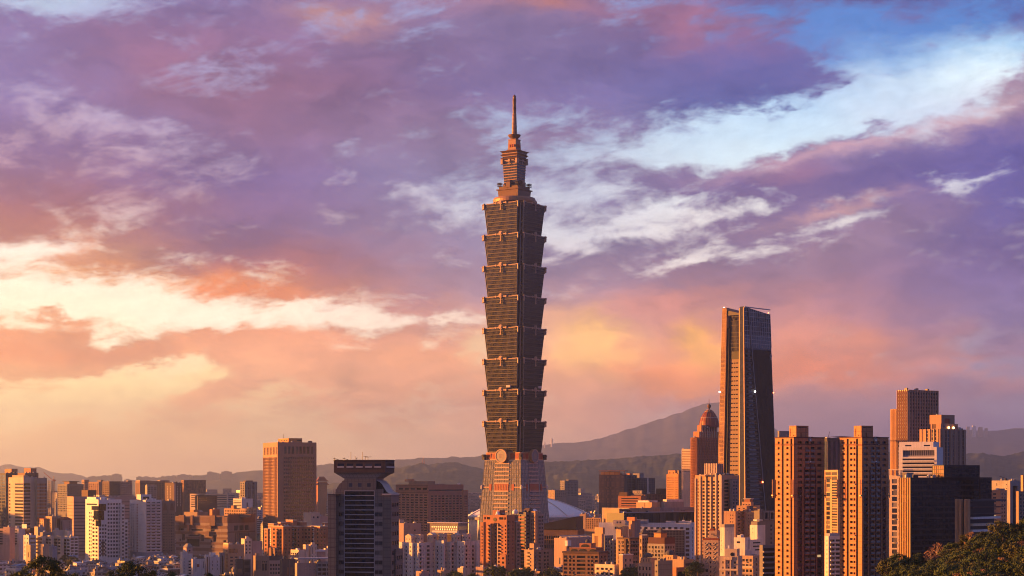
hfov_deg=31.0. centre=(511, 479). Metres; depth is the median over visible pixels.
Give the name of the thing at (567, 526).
building
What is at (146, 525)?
apartment block
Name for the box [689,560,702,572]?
broadleaf tree
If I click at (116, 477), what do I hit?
distant tower
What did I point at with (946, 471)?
window
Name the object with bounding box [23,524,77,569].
apartment block
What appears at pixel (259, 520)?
apartment block
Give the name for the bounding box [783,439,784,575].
window
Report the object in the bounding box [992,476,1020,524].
office building
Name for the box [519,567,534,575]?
broadleaf tree
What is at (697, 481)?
window
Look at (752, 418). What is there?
wedge window
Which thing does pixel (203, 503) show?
office building
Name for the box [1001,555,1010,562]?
broadleaf tree
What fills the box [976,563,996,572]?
broadleaf tree
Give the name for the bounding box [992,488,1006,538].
apartment block
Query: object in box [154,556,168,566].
city house
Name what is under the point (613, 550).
apartment block
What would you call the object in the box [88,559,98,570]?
city house
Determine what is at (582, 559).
apartment block
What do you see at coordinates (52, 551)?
house
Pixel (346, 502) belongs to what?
window
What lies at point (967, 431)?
ridge building
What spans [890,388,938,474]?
apartment tower
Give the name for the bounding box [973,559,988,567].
broadleaf tree
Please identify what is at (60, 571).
broadleaf tree
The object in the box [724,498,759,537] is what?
apartment block
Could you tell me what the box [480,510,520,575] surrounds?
apartment block
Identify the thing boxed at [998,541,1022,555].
broadleaf tree
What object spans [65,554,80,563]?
city house
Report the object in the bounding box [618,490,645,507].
office building
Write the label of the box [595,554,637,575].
apartment block
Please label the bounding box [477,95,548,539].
skyscraper
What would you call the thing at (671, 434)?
mountains
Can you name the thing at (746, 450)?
glass tower
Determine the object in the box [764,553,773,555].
window
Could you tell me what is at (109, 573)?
broadleaf tree
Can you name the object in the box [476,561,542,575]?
apartment block
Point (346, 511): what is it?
window
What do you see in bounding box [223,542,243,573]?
apartment block
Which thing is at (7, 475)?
window
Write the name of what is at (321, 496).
building
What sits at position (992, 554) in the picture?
broadleaf tree
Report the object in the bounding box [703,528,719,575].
apartment block
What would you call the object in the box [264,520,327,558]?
apartment block
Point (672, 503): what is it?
office building
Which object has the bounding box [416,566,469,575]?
house
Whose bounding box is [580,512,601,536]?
apartment block
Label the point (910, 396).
window
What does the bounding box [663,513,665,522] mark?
window
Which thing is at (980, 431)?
ridge building
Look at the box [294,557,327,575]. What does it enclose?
school building
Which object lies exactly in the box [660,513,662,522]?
window
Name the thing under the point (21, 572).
broadleaf tree
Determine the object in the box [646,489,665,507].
office building
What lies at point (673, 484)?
office tower
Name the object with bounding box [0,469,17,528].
office building
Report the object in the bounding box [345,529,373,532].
window
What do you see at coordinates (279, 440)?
window
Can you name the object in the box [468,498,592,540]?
stadium
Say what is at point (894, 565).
broadleaf tree
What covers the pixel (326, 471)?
hills
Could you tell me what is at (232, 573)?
city house
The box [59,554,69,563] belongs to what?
broadleaf tree
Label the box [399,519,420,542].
office building
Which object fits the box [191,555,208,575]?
apartment block
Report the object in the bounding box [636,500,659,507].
office building
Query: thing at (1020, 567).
broadleaf tree
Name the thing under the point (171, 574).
broadleaf tree
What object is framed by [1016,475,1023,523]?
apartment block
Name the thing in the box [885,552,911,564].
broadleaf tree
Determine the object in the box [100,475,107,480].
distant tower
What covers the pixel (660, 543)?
apartment block
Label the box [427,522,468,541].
building
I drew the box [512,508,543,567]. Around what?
apartment block
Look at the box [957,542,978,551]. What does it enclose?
broadleaf tree
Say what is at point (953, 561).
broadleaf tree
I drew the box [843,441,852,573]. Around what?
window
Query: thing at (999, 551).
broadleaf tree
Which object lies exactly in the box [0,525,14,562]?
apartment block
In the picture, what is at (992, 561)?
broadleaf tree
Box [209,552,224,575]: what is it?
apartment block
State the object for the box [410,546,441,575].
window
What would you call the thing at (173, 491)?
apartment block
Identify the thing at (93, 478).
distant tower
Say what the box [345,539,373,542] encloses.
window
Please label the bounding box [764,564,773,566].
window
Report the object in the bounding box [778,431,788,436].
apartment block
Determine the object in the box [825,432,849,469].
office tower
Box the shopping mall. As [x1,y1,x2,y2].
[175,514,254,555]
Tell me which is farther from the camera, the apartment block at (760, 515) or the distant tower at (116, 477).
the distant tower at (116, 477)
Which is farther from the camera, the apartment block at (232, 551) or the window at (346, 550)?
the apartment block at (232, 551)
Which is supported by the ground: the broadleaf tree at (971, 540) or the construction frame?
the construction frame
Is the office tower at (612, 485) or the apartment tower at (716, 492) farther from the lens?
the office tower at (612, 485)
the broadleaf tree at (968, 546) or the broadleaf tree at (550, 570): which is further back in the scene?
the broadleaf tree at (550, 570)
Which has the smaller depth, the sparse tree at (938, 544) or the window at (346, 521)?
the sparse tree at (938, 544)
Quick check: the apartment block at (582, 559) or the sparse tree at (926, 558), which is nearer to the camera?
the sparse tree at (926, 558)
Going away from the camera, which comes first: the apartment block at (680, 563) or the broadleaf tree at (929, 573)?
the broadleaf tree at (929, 573)
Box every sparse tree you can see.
[923,550,936,560]
[929,542,943,557]
[963,531,973,543]
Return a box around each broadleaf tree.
[14,569,31,575]
[22,554,59,575]
[37,557,69,575]
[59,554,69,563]
[66,556,79,564]
[104,570,122,575]
[116,561,140,574]
[123,563,157,575]
[162,571,178,575]
[446,570,457,575]
[452,572,462,575]
[483,565,499,575]
[493,565,506,575]
[493,568,506,575]
[512,569,523,575]
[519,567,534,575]
[520,571,530,575]
[543,568,556,573]
[551,570,561,575]
[620,569,637,575]
[621,567,635,575]
[683,566,696,575]
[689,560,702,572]
[692,563,705,575]
[875,559,898,575]
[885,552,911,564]
[886,558,907,572]
[889,567,905,575]
[899,564,920,575]
[900,560,921,568]
[901,568,924,575]
[902,554,921,565]
[912,553,927,565]
[914,570,936,575]
[918,564,935,575]
[925,558,940,564]
[933,559,945,569]
[933,562,957,575]
[937,548,954,556]
[939,553,953,560]
[941,560,959,569]
[942,542,959,550]
[947,554,966,562]
[948,549,971,560]
[955,562,984,574]
[956,533,974,546]
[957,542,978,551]
[961,555,983,566]
[961,568,978,574]
[962,572,978,575]
[965,534,986,543]
[968,545,979,552]
[972,538,985,545]
[972,549,999,561]
[972,570,987,575]
[973,531,987,538]
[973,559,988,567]
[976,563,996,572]
[978,534,1005,547]
[980,542,1001,550]
[982,557,1003,569]
[984,536,1011,546]
[986,520,1012,534]
[989,561,1008,572]
[992,529,1015,541]
[993,546,1007,555]
[995,573,1012,575]
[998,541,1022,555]
[1000,526,1019,533]
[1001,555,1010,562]
[1002,560,1022,574]
[1006,546,1023,559]
[1007,529,1023,539]
[1008,533,1023,542]
[1009,523,1023,531]
[1010,553,1023,562]
[1013,562,1023,575]
[1016,545,1023,554]
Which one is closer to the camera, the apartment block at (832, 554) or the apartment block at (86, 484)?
the apartment block at (832, 554)
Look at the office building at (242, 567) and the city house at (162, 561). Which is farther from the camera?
the city house at (162, 561)
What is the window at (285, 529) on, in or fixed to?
in the apartment block at (286, 537)
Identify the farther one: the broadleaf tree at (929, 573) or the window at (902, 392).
the window at (902, 392)
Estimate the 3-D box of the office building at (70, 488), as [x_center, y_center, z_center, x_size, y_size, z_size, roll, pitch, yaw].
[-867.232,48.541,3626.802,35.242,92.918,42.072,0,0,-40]
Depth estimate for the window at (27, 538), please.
1801.80 m
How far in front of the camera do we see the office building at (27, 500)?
2608.30 m
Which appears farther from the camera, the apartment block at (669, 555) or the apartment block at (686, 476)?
the apartment block at (686, 476)
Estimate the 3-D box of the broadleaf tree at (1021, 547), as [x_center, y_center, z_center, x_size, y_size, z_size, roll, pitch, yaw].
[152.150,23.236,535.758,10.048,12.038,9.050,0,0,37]
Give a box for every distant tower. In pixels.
[90,476,96,481]
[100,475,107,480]
[112,474,121,480]
[164,476,171,480]
[177,474,188,480]
[207,471,213,480]
[211,473,219,480]
[221,471,231,480]
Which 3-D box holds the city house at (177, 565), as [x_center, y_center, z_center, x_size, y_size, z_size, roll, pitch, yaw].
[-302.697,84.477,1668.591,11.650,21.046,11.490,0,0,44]
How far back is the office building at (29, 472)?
2766.48 m
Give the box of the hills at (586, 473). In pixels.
[327,451,1023,495]
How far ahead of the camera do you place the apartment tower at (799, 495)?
1005.99 m
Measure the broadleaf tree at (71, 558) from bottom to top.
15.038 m
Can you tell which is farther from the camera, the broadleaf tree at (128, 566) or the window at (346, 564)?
the window at (346, 564)
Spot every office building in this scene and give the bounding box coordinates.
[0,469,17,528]
[9,475,46,527]
[18,468,37,477]
[58,481,83,517]
[67,490,136,560]
[85,497,127,563]
[135,480,164,499]
[181,480,205,514]
[184,510,207,515]
[190,493,234,515]
[195,494,216,515]
[224,506,256,540]
[233,497,252,507]
[235,556,250,575]
[253,550,282,575]
[280,556,294,575]
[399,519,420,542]
[548,490,565,502]
[560,480,577,507]
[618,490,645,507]
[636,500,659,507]
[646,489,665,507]
[655,558,672,575]
[661,499,683,507]
[899,465,991,562]
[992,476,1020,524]
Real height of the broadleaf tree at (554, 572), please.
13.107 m
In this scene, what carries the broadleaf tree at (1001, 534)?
on the hill
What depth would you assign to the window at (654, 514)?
1901.22 m
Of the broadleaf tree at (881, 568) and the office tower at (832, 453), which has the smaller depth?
the broadleaf tree at (881, 568)
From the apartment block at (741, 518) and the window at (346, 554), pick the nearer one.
the window at (346, 554)
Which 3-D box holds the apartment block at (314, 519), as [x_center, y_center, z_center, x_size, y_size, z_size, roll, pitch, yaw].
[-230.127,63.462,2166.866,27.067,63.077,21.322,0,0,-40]
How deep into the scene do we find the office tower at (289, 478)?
2312.20 m
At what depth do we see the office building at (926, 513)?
1057.20 m
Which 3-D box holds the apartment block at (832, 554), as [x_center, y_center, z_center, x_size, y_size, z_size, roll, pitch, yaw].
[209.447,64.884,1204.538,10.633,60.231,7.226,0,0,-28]
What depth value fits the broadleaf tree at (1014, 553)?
544.33 m
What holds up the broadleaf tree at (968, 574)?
on the hill
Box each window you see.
[0,482,4,525]
[7,475,11,525]
[27,538,77,554]
[99,503,123,558]
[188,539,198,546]
[279,440,313,521]
[285,529,324,555]
[345,491,373,494]
[345,496,373,499]
[345,501,373,504]
[345,506,373,508]
[345,510,373,513]
[345,515,373,518]
[345,520,373,523]
[345,525,373,528]
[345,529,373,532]
[345,534,373,537]
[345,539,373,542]
[345,544,373,547]
[345,549,373,552]
[345,553,373,556]
[345,558,373,561]
[345,563,373,566]
[345,568,373,571]
[345,572,373,575]
[399,494,466,523]
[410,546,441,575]
[429,489,462,490]
[492,523,492,564]
[605,479,623,497]
[627,476,653,495]
[650,513,652,522]
[653,513,655,522]
[656,513,659,522]
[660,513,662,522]
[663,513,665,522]
[691,440,716,505]
[697,481,736,558]
[731,363,737,474]
[748,350,760,508]
[764,548,773,550]
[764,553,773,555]
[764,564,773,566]
[764,569,773,571]
[779,441,788,573]
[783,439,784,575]
[791,438,792,575]
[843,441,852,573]
[848,439,848,575]
[857,439,857,575]
[898,392,906,474]
[900,466,943,557]
[903,458,933,459]
[903,462,933,463]
[903,466,931,467]
[903,470,931,471]
[904,450,933,455]
[910,396,936,441]
[912,467,990,560]
[1013,486,1014,524]
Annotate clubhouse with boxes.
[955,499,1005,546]
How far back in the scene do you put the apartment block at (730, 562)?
1153.04 m
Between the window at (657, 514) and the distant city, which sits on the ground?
the distant city
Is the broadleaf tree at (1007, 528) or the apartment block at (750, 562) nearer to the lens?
the broadleaf tree at (1007, 528)
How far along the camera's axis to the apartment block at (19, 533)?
1851.69 m
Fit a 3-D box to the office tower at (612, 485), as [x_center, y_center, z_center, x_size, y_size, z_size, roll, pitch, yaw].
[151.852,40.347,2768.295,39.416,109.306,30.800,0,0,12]
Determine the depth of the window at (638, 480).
2794.09 m
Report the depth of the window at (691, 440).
2158.58 m
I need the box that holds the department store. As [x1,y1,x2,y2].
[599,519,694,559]
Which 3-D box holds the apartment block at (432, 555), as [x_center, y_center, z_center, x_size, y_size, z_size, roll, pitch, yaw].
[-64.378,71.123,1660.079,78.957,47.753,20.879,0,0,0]
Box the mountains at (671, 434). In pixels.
[541,402,1023,461]
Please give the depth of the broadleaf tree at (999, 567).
525.30 m
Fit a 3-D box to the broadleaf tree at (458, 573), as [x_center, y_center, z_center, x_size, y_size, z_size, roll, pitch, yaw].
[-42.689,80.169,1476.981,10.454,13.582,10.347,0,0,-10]
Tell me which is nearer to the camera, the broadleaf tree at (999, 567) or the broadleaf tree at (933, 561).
the broadleaf tree at (999, 567)
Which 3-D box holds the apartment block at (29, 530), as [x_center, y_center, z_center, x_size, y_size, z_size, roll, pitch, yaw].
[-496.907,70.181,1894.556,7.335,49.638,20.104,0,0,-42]
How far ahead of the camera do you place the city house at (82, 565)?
1617.35 m
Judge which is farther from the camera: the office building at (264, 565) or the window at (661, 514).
the window at (661, 514)
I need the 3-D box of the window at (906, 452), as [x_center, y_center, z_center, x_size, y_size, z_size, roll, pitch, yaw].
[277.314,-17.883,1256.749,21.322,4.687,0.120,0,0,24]
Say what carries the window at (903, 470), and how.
in the apartment block at (920, 459)
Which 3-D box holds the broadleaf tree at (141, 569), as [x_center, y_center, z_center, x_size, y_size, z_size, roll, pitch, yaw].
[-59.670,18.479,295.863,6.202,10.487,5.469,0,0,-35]
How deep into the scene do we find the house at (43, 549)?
1706.24 m
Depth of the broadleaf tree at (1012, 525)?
601.64 m
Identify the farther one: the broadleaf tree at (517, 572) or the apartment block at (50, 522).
the apartment block at (50, 522)
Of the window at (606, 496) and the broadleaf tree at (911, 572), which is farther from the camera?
the window at (606, 496)
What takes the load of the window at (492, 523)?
in the apartment block at (500, 537)
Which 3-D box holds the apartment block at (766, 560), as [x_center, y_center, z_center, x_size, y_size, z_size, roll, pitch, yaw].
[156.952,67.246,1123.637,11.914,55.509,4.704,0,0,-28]
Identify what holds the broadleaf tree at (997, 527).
on the hill
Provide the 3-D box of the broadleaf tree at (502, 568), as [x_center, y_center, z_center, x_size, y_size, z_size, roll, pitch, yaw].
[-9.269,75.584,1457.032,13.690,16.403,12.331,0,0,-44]
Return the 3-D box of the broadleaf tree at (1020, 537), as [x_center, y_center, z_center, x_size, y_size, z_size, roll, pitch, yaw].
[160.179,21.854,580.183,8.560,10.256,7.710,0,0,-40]
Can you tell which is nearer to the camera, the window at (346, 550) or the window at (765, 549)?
the window at (346, 550)
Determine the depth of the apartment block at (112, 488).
3308.58 m
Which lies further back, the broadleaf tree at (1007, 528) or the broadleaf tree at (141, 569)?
the broadleaf tree at (1007, 528)
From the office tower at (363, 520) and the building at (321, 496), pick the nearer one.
the office tower at (363, 520)
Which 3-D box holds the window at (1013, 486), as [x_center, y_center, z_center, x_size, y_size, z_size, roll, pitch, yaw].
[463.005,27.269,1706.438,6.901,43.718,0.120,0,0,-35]
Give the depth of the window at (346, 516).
773.24 m
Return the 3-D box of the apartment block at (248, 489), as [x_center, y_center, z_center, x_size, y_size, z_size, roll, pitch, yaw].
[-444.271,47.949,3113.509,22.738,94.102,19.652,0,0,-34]
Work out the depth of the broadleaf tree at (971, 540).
589.08 m
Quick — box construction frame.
[47,481,54,515]
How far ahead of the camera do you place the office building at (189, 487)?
3605.19 m
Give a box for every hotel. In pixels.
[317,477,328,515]
[396,479,467,542]
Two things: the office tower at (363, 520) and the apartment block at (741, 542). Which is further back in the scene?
the apartment block at (741, 542)
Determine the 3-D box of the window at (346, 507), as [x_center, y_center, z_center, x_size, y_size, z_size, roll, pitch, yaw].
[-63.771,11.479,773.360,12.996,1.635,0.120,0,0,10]
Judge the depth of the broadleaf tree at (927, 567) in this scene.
562.84 m
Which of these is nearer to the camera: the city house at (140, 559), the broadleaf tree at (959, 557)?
the broadleaf tree at (959, 557)
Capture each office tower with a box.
[263,438,316,549]
[328,460,402,575]
[599,470,627,517]
[625,473,654,495]
[666,470,681,498]
[690,403,718,521]
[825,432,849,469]
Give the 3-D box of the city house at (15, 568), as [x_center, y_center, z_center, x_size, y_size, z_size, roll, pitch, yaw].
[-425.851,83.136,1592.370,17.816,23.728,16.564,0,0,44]
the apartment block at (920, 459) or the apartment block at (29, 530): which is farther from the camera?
the apartment block at (29, 530)
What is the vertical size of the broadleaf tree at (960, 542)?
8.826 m
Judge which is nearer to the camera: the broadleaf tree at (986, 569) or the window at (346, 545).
the broadleaf tree at (986, 569)
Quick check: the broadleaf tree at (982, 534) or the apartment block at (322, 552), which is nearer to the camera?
the broadleaf tree at (982, 534)
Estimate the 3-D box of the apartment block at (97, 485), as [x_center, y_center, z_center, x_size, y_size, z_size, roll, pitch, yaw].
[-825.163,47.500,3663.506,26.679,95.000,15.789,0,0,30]
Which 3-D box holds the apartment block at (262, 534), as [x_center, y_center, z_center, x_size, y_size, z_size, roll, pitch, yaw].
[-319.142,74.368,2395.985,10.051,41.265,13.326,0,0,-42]
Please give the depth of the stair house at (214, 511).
2482.79 m
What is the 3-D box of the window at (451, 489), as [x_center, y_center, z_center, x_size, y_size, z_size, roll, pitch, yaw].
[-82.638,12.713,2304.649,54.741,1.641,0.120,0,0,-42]
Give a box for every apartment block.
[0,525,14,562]
[15,526,24,560]
[22,524,33,534]
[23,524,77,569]
[37,514,72,534]
[54,502,57,518]
[82,480,88,489]
[89,480,102,494]
[102,480,120,495]
[121,481,131,495]
[130,494,162,559]
[145,484,156,499]
[162,499,175,556]
[165,482,181,515]
[180,543,192,575]
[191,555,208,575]
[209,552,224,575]
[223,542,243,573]
[240,481,256,507]
[241,536,261,575]
[257,507,262,517]
[257,516,262,534]
[261,522,262,549]
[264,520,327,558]
[289,539,316,562]
[303,512,327,525]
[316,546,327,560]
[399,532,479,575]
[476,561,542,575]
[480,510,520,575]
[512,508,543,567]
[524,543,552,570]
[562,539,608,575]
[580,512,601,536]
[592,527,612,563]
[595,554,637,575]
[610,539,615,563]
[616,517,640,563]
[617,536,638,563]
[638,553,655,575]
[639,528,649,562]
[647,527,674,559]
[663,550,677,559]
[673,556,708,575]
[682,445,689,506]
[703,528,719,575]
[719,545,741,575]
[720,524,733,555]
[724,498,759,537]
[734,534,762,554]
[740,549,758,575]
[750,520,765,544]
[754,509,773,544]
[759,545,774,575]
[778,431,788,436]
[825,470,839,535]
[825,533,839,575]
[889,469,913,556]
[899,442,942,477]
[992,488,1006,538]
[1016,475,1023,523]
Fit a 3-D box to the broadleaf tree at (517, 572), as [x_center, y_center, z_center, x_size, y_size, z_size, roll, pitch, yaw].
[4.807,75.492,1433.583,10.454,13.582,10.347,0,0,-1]
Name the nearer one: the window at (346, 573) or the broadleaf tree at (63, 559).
the window at (346, 573)
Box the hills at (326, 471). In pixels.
[47,455,484,489]
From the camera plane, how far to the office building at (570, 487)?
3808.06 m
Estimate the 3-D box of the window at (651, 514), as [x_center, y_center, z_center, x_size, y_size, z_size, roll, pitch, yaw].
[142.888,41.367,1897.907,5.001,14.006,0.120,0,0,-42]
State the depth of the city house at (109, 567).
1671.51 m
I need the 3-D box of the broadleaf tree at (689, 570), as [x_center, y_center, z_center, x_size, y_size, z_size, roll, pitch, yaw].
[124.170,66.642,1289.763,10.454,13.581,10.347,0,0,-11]
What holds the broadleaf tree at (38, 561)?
on the slope
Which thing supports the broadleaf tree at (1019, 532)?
on the hill
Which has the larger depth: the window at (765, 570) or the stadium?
the stadium
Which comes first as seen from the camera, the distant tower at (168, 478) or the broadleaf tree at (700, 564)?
the broadleaf tree at (700, 564)
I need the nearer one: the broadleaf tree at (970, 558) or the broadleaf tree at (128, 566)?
the broadleaf tree at (128, 566)
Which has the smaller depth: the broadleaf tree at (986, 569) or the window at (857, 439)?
the broadleaf tree at (986, 569)
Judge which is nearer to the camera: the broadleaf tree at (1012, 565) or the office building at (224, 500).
the broadleaf tree at (1012, 565)
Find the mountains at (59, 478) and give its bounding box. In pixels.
[0,464,86,487]
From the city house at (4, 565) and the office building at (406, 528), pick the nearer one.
the city house at (4, 565)
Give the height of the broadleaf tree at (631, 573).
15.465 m
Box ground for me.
[47,490,262,561]
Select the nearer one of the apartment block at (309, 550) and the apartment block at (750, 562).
the apartment block at (750, 562)
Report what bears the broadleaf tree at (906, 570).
on the hill
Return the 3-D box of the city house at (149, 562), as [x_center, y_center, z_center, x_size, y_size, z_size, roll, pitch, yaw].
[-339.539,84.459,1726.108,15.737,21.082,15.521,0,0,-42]
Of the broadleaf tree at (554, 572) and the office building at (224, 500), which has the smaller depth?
the broadleaf tree at (554, 572)
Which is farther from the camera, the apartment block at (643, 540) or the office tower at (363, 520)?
the apartment block at (643, 540)
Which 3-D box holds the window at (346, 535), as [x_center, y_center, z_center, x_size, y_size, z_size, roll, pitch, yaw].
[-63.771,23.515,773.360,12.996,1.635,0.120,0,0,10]
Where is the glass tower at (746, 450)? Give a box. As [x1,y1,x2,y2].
[718,306,774,544]
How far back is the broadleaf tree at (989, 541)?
570.46 m
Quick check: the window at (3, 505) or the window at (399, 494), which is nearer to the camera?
the window at (399, 494)
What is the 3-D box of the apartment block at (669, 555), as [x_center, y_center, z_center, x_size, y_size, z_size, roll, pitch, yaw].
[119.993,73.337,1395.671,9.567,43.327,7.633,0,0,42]
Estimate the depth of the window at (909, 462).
1256.48 m
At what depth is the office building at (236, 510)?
2612.59 m
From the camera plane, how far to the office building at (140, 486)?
3512.11 m
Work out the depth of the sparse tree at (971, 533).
600.39 m
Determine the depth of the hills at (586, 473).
9880.86 m
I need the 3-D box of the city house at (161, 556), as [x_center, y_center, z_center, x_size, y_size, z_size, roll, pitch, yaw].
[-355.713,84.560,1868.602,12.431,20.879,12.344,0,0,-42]
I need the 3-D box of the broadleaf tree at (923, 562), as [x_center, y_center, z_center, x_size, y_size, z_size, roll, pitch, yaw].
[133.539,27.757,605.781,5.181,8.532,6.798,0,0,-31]
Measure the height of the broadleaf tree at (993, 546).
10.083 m
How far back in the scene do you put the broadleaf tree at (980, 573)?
516.72 m
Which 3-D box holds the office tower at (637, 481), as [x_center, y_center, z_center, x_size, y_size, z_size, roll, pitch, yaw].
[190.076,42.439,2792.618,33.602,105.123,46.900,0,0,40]
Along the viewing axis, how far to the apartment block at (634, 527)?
1613.12 m
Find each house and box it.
[0,560,9,573]
[4,563,31,575]
[12,560,25,564]
[26,544,48,569]
[49,544,56,562]
[63,564,84,575]
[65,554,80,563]
[72,560,88,575]
[85,566,107,575]
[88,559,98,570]
[89,564,113,571]
[96,562,115,570]
[115,558,128,565]
[131,555,147,563]
[141,559,159,567]
[147,564,159,571]
[150,555,159,561]
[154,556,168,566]
[155,553,168,559]
[159,564,179,574]
[172,562,179,567]
[210,508,219,515]
[229,566,234,575]
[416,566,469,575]
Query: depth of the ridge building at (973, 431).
24478.76 m
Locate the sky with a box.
[0,0,1023,480]
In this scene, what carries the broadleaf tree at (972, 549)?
on the hill
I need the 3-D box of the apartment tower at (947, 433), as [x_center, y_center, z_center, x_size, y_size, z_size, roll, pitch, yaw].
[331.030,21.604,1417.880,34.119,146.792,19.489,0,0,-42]
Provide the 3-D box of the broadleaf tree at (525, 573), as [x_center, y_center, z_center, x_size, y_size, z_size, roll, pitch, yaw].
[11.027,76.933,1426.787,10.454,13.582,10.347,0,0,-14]
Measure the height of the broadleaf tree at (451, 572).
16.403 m
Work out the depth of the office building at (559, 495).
3509.19 m
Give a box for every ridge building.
[966,427,969,436]
[972,426,975,436]
[978,427,982,436]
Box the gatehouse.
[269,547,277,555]
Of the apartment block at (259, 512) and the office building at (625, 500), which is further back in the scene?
the apartment block at (259, 512)
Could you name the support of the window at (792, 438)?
in the apartment tower at (799, 495)
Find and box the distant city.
[47,488,655,513]
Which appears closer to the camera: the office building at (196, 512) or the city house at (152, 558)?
the city house at (152, 558)
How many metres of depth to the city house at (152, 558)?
1824.44 m
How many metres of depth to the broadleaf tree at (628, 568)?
1370.27 m
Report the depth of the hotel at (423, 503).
2302.90 m
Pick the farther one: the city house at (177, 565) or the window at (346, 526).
the city house at (177, 565)
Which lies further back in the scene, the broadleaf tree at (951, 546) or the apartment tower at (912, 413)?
the apartment tower at (912, 413)
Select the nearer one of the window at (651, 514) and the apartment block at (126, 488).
the window at (651, 514)
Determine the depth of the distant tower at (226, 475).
18965.40 m
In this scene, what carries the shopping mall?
on the ground
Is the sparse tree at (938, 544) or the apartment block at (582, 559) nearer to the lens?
the sparse tree at (938, 544)
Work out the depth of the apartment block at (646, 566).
1362.40 m
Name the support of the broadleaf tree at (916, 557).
on the hill
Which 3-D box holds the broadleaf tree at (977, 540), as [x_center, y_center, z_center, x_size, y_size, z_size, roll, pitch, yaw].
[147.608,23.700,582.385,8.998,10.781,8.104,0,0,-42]
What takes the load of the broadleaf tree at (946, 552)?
on the hill
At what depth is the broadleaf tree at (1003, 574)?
504.75 m
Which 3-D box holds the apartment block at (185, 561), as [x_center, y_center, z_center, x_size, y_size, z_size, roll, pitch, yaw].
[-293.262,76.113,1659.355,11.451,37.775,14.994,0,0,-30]
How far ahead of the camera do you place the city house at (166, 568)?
1625.76 m
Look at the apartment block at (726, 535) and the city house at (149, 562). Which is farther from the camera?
the city house at (149, 562)
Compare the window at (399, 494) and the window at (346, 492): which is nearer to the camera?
the window at (346, 492)
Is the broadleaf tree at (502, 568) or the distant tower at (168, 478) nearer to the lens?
the broadleaf tree at (502, 568)
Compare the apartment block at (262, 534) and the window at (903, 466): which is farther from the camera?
the apartment block at (262, 534)
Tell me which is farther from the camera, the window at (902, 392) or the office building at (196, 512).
the office building at (196, 512)
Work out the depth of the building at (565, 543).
1706.74 m
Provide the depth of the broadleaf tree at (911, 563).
598.36 m
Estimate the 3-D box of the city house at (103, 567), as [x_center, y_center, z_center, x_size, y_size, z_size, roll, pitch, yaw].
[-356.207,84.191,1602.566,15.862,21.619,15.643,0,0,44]
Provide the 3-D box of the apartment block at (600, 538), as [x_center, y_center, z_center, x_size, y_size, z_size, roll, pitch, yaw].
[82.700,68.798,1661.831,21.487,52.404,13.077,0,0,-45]
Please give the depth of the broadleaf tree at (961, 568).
533.08 m
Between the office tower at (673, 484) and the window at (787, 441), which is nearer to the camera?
the window at (787, 441)
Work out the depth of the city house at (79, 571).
1595.19 m
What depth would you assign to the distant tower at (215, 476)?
18973.09 m
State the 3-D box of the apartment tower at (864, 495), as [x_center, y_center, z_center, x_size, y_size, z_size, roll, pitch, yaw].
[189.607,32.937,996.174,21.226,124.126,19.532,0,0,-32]
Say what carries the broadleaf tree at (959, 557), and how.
on the hill
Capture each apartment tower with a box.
[695,463,738,565]
[771,426,825,575]
[836,426,889,575]
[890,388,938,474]
[919,415,965,464]
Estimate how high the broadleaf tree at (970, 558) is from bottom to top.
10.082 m
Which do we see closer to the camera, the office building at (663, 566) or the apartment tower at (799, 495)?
the apartment tower at (799, 495)
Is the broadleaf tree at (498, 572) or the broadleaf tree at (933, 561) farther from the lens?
the broadleaf tree at (498, 572)
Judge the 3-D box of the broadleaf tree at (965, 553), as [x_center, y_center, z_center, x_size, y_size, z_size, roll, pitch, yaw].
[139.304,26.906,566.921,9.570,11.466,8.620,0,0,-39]
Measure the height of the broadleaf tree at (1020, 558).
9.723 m
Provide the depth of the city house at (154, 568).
1647.61 m
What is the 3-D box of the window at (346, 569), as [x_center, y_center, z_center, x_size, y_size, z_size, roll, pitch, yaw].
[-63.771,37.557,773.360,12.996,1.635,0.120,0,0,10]
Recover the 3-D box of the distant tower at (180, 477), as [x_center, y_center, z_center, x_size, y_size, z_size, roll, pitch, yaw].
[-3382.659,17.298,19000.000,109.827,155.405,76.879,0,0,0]
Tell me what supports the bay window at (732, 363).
in the glass tower at (746, 450)
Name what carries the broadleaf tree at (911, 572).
on the hill
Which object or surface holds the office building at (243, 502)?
on the ground
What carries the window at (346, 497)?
in the office tower at (363, 520)
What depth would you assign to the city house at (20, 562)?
1731.67 m
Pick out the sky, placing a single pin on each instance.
(229, 228)

